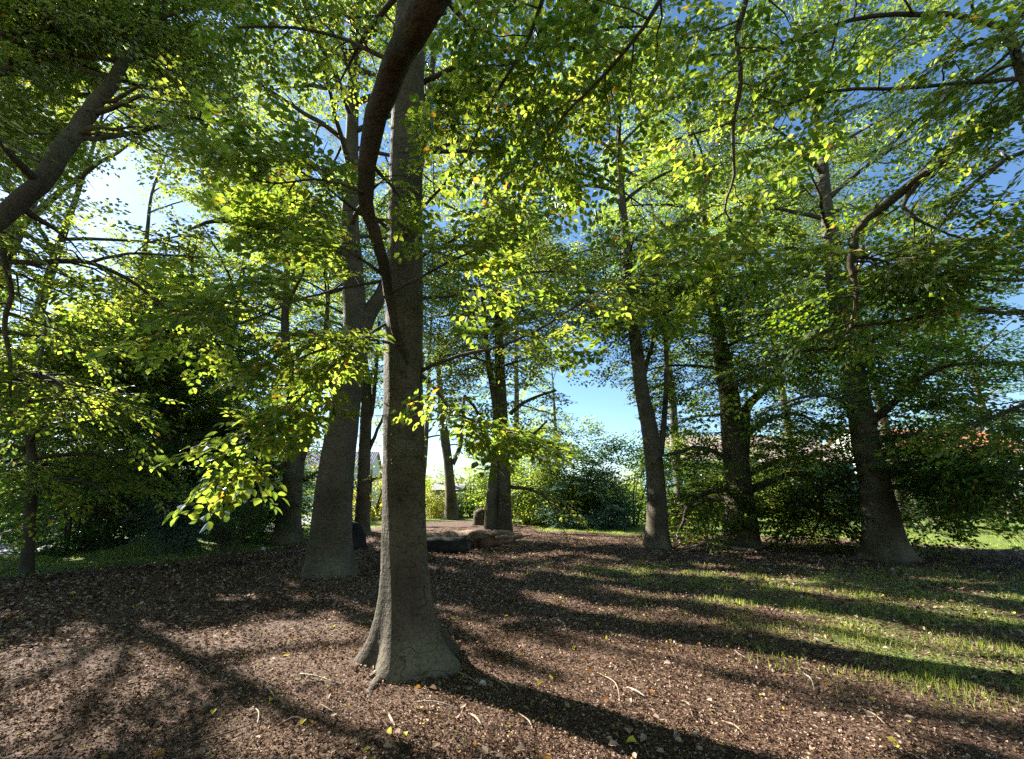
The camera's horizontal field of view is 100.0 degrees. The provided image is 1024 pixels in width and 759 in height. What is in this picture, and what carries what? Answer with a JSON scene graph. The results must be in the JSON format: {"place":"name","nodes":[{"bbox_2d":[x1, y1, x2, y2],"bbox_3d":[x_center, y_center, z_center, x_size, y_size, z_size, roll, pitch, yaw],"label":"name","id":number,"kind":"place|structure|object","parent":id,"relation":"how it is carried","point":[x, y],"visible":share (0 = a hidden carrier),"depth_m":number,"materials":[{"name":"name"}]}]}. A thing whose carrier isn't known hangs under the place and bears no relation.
{"place":"outdoors","nodes":[
{"label":"outdoors","id":0,"kind":"place"},
{"bbox_2d":[0,529,15,543],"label":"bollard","id":1,"kind":"object","parent":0,"point":[10,530],"visible":0.34,"depth_m":16.13,"materials":[{"name":"wood"}]},
{"bbox_2d":[0,517,310,554],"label":"path","id":2,"kind":"structure","parent":0,"point":[4,549],"depth_m":14.54,"materials":[{"name":"beige gravel"}]},
{"bbox_2d":[0,503,1023,758],"bbox_3d":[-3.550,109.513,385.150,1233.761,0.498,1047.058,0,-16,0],"label":"ground","id":3,"kind":"structure","parent":0,"point":[438,525],"depth_m":4.48,"materials":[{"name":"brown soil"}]},
{"bbox_2d":[0,383,73,532],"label":"bush","id":4,"kind":"object","parent":3,"relation":"on","point":[7,488],"visible":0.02,"depth_m":22.53,"materials":[{"name":"green plant"}]},
{"bbox_2d":[0,460,174,556],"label":"bush","id":5,"kind":"object","parent":3,"relation":"on","point":[104,539],"visible":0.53,"depth_m":14.02,"materials":[{"name":"green plant"}]},
{"bbox_2d":[2,426,188,543],"bbox_3d":[-16.730,4.295,18.099,7.210,6.364,5.500,0,-16,0],"label":"bush","id":6,"kind":"object","parent":3,"relation":"on","point":[54,523],"visible":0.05,"depth_m":16.83,"materials":[{"name":"green plant"}]},
{"bbox_2d":[0,295,197,574],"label":"tree","id":7,"kind":"object","parent":3,"relation":"on","point":[33,482],"visible":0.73,"depth_m":10.33,"materials":[{"name":"green plant"}]},
{"bbox_2d":[0,40,252,497],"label":"background tree","id":8,"kind":"object","parent":3,"relation":"on","point":[95,239],"visible":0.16,"depth_m":15.71,"materials":[{"name":"green plant"}]},
{"bbox_2d":[107,681,150,692],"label":"fallen twig","id":9,"kind":"object","parent":3,"relation":"on","point":[128,684],"visible":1,"depth_m":3.77,"materials":[{"name":"brown wood"}]},
{"bbox_2d":[0,124,281,537],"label":"background tree","id":10,"kind":"object","parent":3,"relation":"on","point":[76,320],"visible":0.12,"depth_m":17.14,"materials":[{"name":"green plant"}]},
{"bbox_2d":[0,0,290,476],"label":"beech tree","id":11,"kind":"object","parent":3,"relation":"on","point":[51,64],"visible":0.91,"depth_m":6.53,"materials":[{"name":"green plant"}]},
{"bbox_2d":[0,0,307,427],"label":"beech tree","id":12,"kind":"object","parent":3,"relation":"on","point":[40,209],"visible":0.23,"depth_m":13.03,"materials":[{"name":"green plant"}]},
{"bbox_2d":[51,382,258,531],"bbox_3d":[-19.721,3.915,23.893,10.372,10.558,8.018,8,-18,-27],"label":"bush","id":13,"kind":"object","parent":3,"relation":"on","point":[179,467],"depth_m":23.82,"materials":[{"name":"green plant"}]},
{"bbox_2d":[0,254,313,544],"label":"dark tree","id":14,"kind":"object","parent":3,"relation":"on","point":[171,445],"visible":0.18,"depth_m":15.19,"materials":[{"name":"green plant"}]},
{"bbox_2d":[105,478,238,556],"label":"bush","id":15,"kind":"object","parent":3,"relation":"on","point":[186,531],"visible":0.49,"depth_m":12.98,"materials":[{"name":"green plant"}]},
{"bbox_2d":[176,659,207,671],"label":"fallen twig","id":16,"kind":"object","parent":3,"relation":"on","point":[197,661],"visible":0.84,"depth_m":4.31,"materials":[{"name":"wood"}]},
{"bbox_2d":[94,32,342,525],"bbox_3d":[-13.921,-7.313,23.965,14.403,30.492,12.205,-12,-19,36],"label":"background tree","id":17,"kind":"object","parent":3,"relation":"on","point":[205,401],"visible":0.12,"depth_m":20.76,"materials":[{"name":"green plant"}]},
{"bbox_2d":[181,721,256,746],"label":"fallen twig","id":18,"kind":"object","parent":3,"relation":"on","point":[217,735],"visible":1,"depth_m":3.02,"materials":[{"name":"brown wood"}]},
{"bbox_2d":[131,410,310,543],"bbox_3d":[-11.471,4.236,17.436,5.624,6.178,5.552,-15,-21,42],"label":"bush","id":19,"kind":"object","parent":3,"relation":"on","point":[270,521],"visible":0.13,"depth_m":16.71,"materials":[{"name":"green plant"}]},
{"bbox_2d":[192,485,278,565],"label":"bare shrub","id":20,"kind":"object","parent":3,"relation":"on","point":[221,524],"visible":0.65,"depth_m":10.99,"materials":[{"name":"green plant"}]},
{"bbox_2d":[187,451,315,537],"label":"bush","id":21,"kind":"object","parent":3,"relation":"on","point":[269,529],"visible":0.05,"depth_m":20.10,"materials":[{"name":"green plant"}]},
{"bbox_2d":[180,388,323,523],"bbox_3d":[-17.260,5.271,28.768,11.592,10.373,8.012,0,-16,0],"label":"bush","id":22,"kind":"object","parent":3,"relation":"on","point":[313,490],"visible":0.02,"depth_m":28.22,"materials":[{"name":"green plant"}]},
{"bbox_2d":[167,181,383,506],"bbox_3d":[-14.958,-3.362,28.925,13.440,25.584,12.919,0,-16,0],"label":"background tree","id":23,"kind":"object","parent":3,"relation":"on","point":[332,313],"visible":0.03,"depth_m":28.46,"materials":[{"name":"green plant"}]},
{"bbox_2d":[278,716,307,725],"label":"fallen twig","id":24,"kind":"object","parent":3,"relation":"on","point":[292,718],"visible":0.98,"depth_m":3.19,"materials":[{"name":"grey wood"}]},
{"bbox_2d":[202,89,385,544],"bbox_3d":[-10.088,-3.992,19.308,10.751,21.737,9.417,0,-16,0],"label":"beech tree","id":25,"kind":"object","parent":3,"relation":"on","point":[293,473],"visible":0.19,"depth_m":17.56,"materials":[{"name":"green plant"}]},
{"bbox_2d":[300,673,339,683],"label":"fallen twig","id":26,"kind":"object","parent":3,"relation":"on","point":[319,677],"visible":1,"depth_m":3.91,"materials":[{"name":"beige wood"}]},
{"bbox_2d":[2,457,644,509],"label":"woodland","id":27,"kind":"object","parent":3,"relation":"on","point":[462,478],"visible":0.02,"depth_m":94.87,"materials":[{"name":"green plant"}]},
{"bbox_2d":[273,451,381,510],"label":"house","id":28,"kind":"structure","parent":3,"relation":"on","point":[377,464],"depth_m":71.77,"materials":[{"name":"grey stone"}]},
{"bbox_2d":[255,162,423,409],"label":"background tree","id":29,"kind":"object","parent":3,"relation":"on","point":[380,199],"visible":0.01,"depth_m":37.42,"materials":[{"name":"green plant"}]},
{"bbox_2d":[136,0,554,579],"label":"beech tree","id":30,"kind":"object","parent":3,"relation":"on","point":[329,550],"visible":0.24,"depth_m":10.96,"materials":[{"name":"green plant"}]},
{"bbox_2d":[260,201,441,534],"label":"beech tree","id":31,"kind":"object","parent":3,"relation":"on","point":[369,394],"visible":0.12,"depth_m":21.53,"materials":[{"name":"green plant"}]},
{"bbox_2d":[352,521,366,549],"bbox_3d":[-5.531,5.430,15.107,1.093,1.213,1.147,0,-16,0],"label":"rock","id":32,"kind":"object","parent":3,"relation":"on","point":[359,536],"visible":0.49,"depth_m":14.82,"materials":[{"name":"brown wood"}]},
{"bbox_2d":[308,413,431,521],"bbox_3d":[-11.744,7.371,35.489,10.479,11.369,8.805,0,-16,0],"label":"bush","id":33,"kind":"object","parent":3,"relation":"on","point":[374,512],"visible":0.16,"depth_m":34.38,"materials":[{"name":"green plant"}]},
{"bbox_2d":[388,713,395,727],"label":"fallen twig","id":34,"kind":"object","parent":3,"relation":"on","point":[391,719],"visible":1,"depth_m":3.12,"materials":[{"name":"brown wood"}]},
{"bbox_2d":[369,241,494,479],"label":"background tree","id":35,"kind":"object","parent":3,"relation":"on","point":[426,430],"visible":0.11,"depth_m":46.30,"materials":[{"name":"green plant"}]},
{"bbox_2d":[83,0,791,698],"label":"beech tree","id":36,"kind":"object","parent":3,"relation":"on","point":[409,638],"visible":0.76,"depth_m":4.77,"materials":[{"name":"green plant"}]},
{"bbox_2d":[417,700,459,708],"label":"fallen twig","id":37,"kind":"object","parent":3,"relation":"on","point":[438,702],"visible":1,"depth_m":3.46,"materials":[{"name":"beige wood"}]},
{"bbox_2d":[425,482,456,518],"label":"bush","id":38,"kind":"object","parent":3,"relation":"on","point":[433,510],"visible":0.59,"depth_m":38.67,"materials":[{"name":"green plant"}]},
{"bbox_2d":[431,483,466,516],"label":"shed","id":39,"kind":"structure","parent":3,"relation":"on","point":[437,486],"depth_m":41.66,"materials":[{"name":"grey stone"}]},
{"bbox_2d":[427,536,471,552],"bbox_3d":[-2.419,5.285,13.676,2.334,0.555,0.551,-2,-16,7],"label":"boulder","id":40,"kind":"object","parent":3,"relation":"on","point":[451,544],"visible":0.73,"depth_m":13.45,"materials":[{"name":"grey stone"}]},
{"bbox_2d":[423,333,489,519],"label":"beech tree","id":41,"kind":"object","parent":3,"relation":"on","point":[451,507],"visible":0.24,"depth_m":37.12,"materials":[{"name":"green plant"}]},
{"bbox_2d":[468,713,481,725],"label":"fallen twig","id":42,"kind":"object","parent":3,"relation":"on","point":[475,717],"visible":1,"depth_m":3.19,"materials":[{"name":"brown wood"}]},
{"bbox_2d":[425,430,528,517],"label":"bush","id":43,"kind":"object","parent":3,"relation":"on","point":[469,512],"visible":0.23,"depth_m":41.97,"materials":[{"name":"green plant"}]},
{"bbox_2d":[472,508,484,525],"bbox_3d":[-2.095,9.188,28.581,1.146,1.295,1.146,-6,-17,22],"label":"rock","id":44,"kind":"object","parent":3,"relation":"on","point":[479,519],"visible":0.64,"depth_m":28.20,"materials":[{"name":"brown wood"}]},
{"bbox_2d":[427,529,530,548],"bbox_3d":[-1.562,5.479,14.740,4.386,0.657,0.980,-5,-17,19],"label":"rock","id":45,"kind":"object","parent":3,"relation":"on","point":[484,538],"visible":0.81,"depth_m":14.39,"materials":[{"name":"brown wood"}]},
{"bbox_2d":[367,69,617,547],"bbox_3d":[-0.826,-4.048,20.033,11.717,22.179,10.893,0,-16,0],"label":"beech tree","id":46,"kind":"object","parent":3,"relation":"on","point":[498,511],"visible":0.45,"depth_m":18.13,"materials":[{"name":"green plant"}]},
{"bbox_2d":[0,522,1023,723],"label":"grass","id":47,"kind":"structure","parent":3,"relation":"on","point":[740,600],"depth_m":6.84,"materials":[{"name":"green plant"}]},
{"bbox_2d":[462,415,587,525],"bbox_3d":[1.114,6.831,30.112,8.110,8.681,7.248,-11,-19,35],"label":"bush","id":48,"kind":"object","parent":3,"relation":"on","point":[519,474],"visible":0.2,"depth_m":29.06,"materials":[{"name":"green plant"}]},
{"bbox_2d":[518,712,532,728],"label":"fallen twig","id":49,"kind":"object","parent":3,"relation":"on","point":[527,719],"visible":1,"depth_m":3.21,"materials":[{"name":"brown wood"}]},
{"bbox_2d":[466,183,585,517],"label":"background tree","id":50,"kind":"object","parent":3,"relation":"on","point":[516,396],"visible":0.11,"depth_m":44.54,"materials":[{"name":"green plant"}]},
{"bbox_2d":[506,334,590,476],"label":"background tree","id":51,"kind":"object","parent":3,"relation":"on","point":[553,399],"visible":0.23,"depth_m":56.70,"materials":[{"name":"green plant"}]},
{"bbox_2d":[511,410,639,527],"bbox_3d":[3.905,6.182,28.164,8.020,8.846,7.309,-8,-17,26],"label":"bush","id":52,"kind":"object","parent":3,"relation":"on","point":[551,475],"visible":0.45,"depth_m":27.12,"materials":[{"name":"green plant"}]},
{"bbox_2d":[139,0,1023,417],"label":"beech tree","id":53,"kind":"object","parent":3,"relation":"on","point":[415,32],"visible":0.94,"depth_m":4.59,"materials":[{"name":"green plant"}]},
{"bbox_2d":[533,462,643,529],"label":"bush","id":54,"kind":"object","parent":3,"relation":"on","point":[597,520],"visible":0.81,"depth_m":25.02,"materials":[{"name":"green plant"}]},
{"bbox_2d":[597,672,619,701],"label":"fallen twig","id":55,"kind":"object","parent":3,"relation":"on","point":[615,683],"visible":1,"depth_m":3.78,"materials":[{"name":"brown wood"}]},
{"bbox_2d":[572,430,686,527],"bbox_3d":[7.379,6.624,27.171,7.644,7.022,5.365,0,-16,0],"label":"bush","id":56,"kind":"object","parent":3,"relation":"on","point":[634,519],"visible":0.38,"depth_m":26.70,"materials":[{"name":"green plant"}]},
{"bbox_2d":[627,686,645,696],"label":"fallen twig","id":57,"kind":"object","parent":3,"relation":"on","point":[633,689],"visible":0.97,"depth_m":3.63,"materials":[{"name":"beige wood"}]},
{"bbox_2d":[520,0,763,549],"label":"beech tree","id":58,"kind":"object","parent":3,"relation":"on","point":[656,532],"visible":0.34,"depth_m":16.33,"materials":[{"name":"green plant"}]},
{"bbox_2d":[562,108,758,523],"bbox_3d":[10.969,-6.133,33.261,14.495,33.265,14.806,0,-16,0],"label":"background tree","id":59,"kind":"object","parent":3,"relation":"on","point":[673,411],"visible":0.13,"depth_m":33.69,"materials":[{"name":"green plant"}]},
{"bbox_2d":[611,437,723,521],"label":"bush","id":60,"kind":"object","parent":3,"relation":"on","point":[644,478],"visible":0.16,"depth_m":34.98,"materials":[{"name":"green plant"}]},
{"bbox_2d":[672,534,691,547],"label":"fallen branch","id":61,"kind":"object","parent":3,"relation":"on","point":[679,542],"visible":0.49,"depth_m":15.35,"materials":[{"name":"brown wood"}]},
{"bbox_2d":[680,539,771,552],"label":"fallen branch","id":62,"kind":"object","parent":3,"relation":"on","point":[730,547],"visible":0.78,"depth_m":14.44,"materials":[{"name":"brown wood"}]},
{"bbox_2d":[722,720,743,733],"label":"fallen twig","id":63,"kind":"object","parent":3,"relation":"on","point":[732,724],"visible":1,"depth_m":3.12,"materials":[{"name":"brown wood"}]},
{"bbox_2d":[640,436,857,515],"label":"house","id":64,"kind":"structure","parent":3,"relation":"on","point":[851,467],"depth_m":47.70,"materials":[{"name":"pink tile"}]},
{"bbox_2d":[576,32,927,556],"bbox_3d":[8.981,-5.188,18.476,12.043,24.433,10.448,0,-16,0],"label":"beech tree","id":65,"kind":"object","parent":3,"relation":"on","point":[736,491],"visible":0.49,"depth_m":16.10,"materials":[{"name":"green plant"}]},
{"bbox_2d":[686,462,826,516],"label":"bush","id":66,"kind":"object","parent":3,"relation":"on","point":[762,492],"visible":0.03,"depth_m":41.55,"materials":[{"name":"green plant"}]},
{"bbox_2d":[660,130,855,523],"bbox_3d":[21.882,-5.522,36.035,15.792,33.668,14.183,9,-18,-30],"label":"background tree","id":67,"kind":"object","parent":3,"relation":"on","point":[737,204],"visible":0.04,"depth_m":36.45,"materials":[{"name":"green plant"}]},
{"bbox_2d":[761,486,854,522],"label":"bush","id":68,"kind":"object","parent":3,"relation":"on","point":[786,507],"visible":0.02,"depth_m":32.76,"materials":[{"name":"green plant"}]},
{"bbox_2d":[672,0,1023,566],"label":"beech tree","id":69,"kind":"object","parent":3,"relation":"on","point":[959,484],"visible":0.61,"depth_m":12.63,"materials":[{"name":"green plant"}]},
{"bbox_2d":[674,0,1023,470],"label":"beech tree","id":70,"kind":"object","parent":3,"relation":"on","point":[952,282],"visible":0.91,"depth_m":5.54,"materials":[{"name":"green plant"}]},
{"bbox_2d":[743,110,1004,527],"bbox_3d":[23.489,-4.749,29.902,14.695,28.735,13.778,0,-16,0],"label":"background tree","id":71,"kind":"object","parent":3,"relation":"on","point":[854,199],"visible":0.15,"depth_m":29.65,"materials":[{"name":"green plant"}]},
{"bbox_2d":[863,709,884,723],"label":"fallen twig","id":72,"kind":"object","parent":3,"relation":"on","point":[874,714],"visible":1,"depth_m":3.31,"materials":[{"name":"brown wood"}]},
{"bbox_2d":[826,429,1021,514],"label":"house","id":73,"kind":"structure","parent":3,"relation":"on","point":[830,442],"depth_m":54.54,"materials":[{"name":"white tile"}]},
{"bbox_2d":[884,261,1023,519],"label":"background tree","id":74,"kind":"object","parent":3,"relation":"on","point":[986,348],"visible":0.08,"depth_m":36.53,"materials":[{"name":"green plant"}]},
{"bbox_2d":[898,498,1015,532],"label":"bush","id":75,"kind":"object","parent":3,"relation":"on","point":[921,527],"visible":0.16,"depth_m":22.68,"materials":[{"name":"green plant"}]},
{"bbox_2d":[908,449,1023,518],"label":"bush","id":76,"kind":"object","parent":3,"relation":"on","point":[915,501],"visible":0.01,"depth_m":39.89,"materials":[{"name":"green plant"}]},
{"bbox_2d":[916,461,1023,517],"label":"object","id":77,"kind":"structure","parent":3,"relation":"on","point":[984,509],"depth_m":40.03,"materials":[{"name":"green plant"}]},
{"bbox_2d":[0,0,1023,492],"label":"sky","id":78,"kind":"structure","parent":0,"point":[607,403],"materials":[{"name":"blue"}]}
]}

